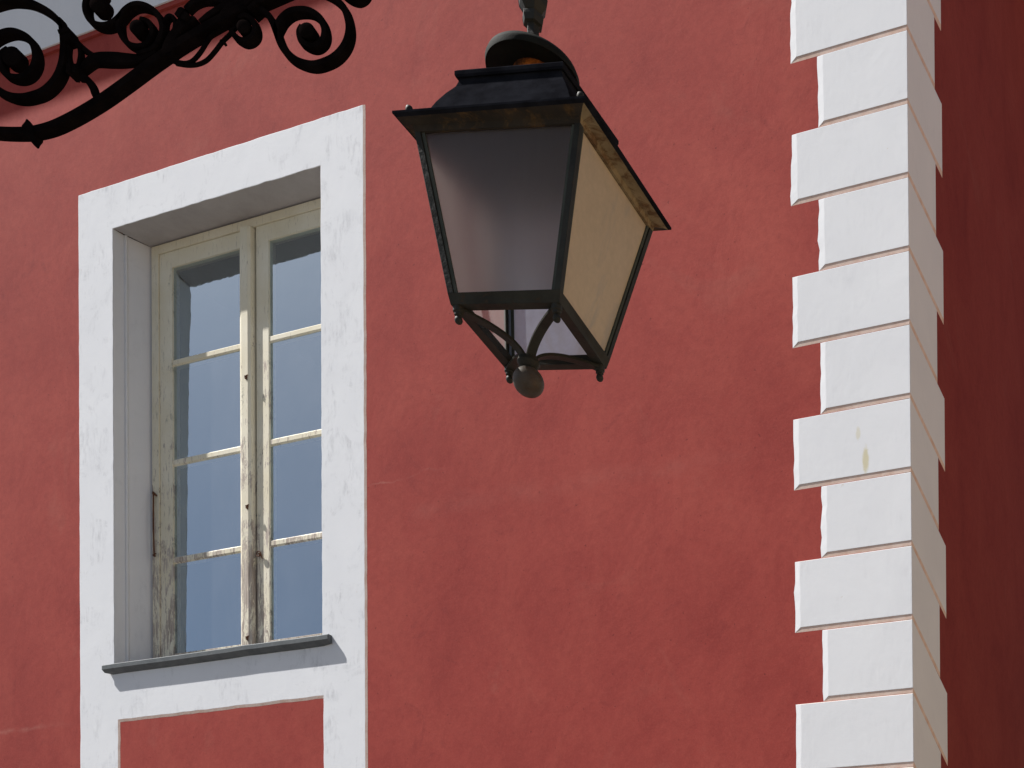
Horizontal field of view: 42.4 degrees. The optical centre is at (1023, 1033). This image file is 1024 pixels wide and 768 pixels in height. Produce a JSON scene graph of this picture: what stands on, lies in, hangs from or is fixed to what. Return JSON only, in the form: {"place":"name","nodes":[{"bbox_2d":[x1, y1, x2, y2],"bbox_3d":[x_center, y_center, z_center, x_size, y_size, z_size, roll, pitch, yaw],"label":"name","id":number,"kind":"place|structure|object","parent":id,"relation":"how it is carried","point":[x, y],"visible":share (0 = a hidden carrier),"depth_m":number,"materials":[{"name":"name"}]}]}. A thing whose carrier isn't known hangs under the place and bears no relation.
{"place":"outdoors","nodes":[
{"label":"outdoors","id":0,"kind":"place"},
{"label":"ground","id":1,"kind":"structure","parent":0,"visible":0},
{"bbox_2d":[0,0,1023,767],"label":"red house","id":2,"kind":"structure","parent":1,"relation":"on","point":[296,470],"depth_m":5.24,"materials":[{"name":"paint"}]},
{"bbox_2d":[0,0,371,148],"bbox_3d":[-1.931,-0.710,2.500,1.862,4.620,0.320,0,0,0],"label":"iron bracket","id":3,"kind":"object","parent":2,"relation":"attached to","point":[157,52],"visible":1,"depth_m":2.49,"materials":[{"name":"black metal"}]},
{"bbox_2d":[392,0,670,397],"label":"street lantern","id":4,"kind":"object","parent":3,"relation":"hanging from","point":[548,218],"visible":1,"depth_m":2.38,"materials":[{"name":"metal"}]},
{"bbox_2d":[151,198,321,657],"bbox_3d":[-3.968,-3.054,5.789,1.422,2.279,0.114,0,0,17],"label":"window","id":5,"kind":"structure","parent":2,"relation":"in","point":[255,239],"depth_m":5.76,"materials":[{"name":"beige paint"}]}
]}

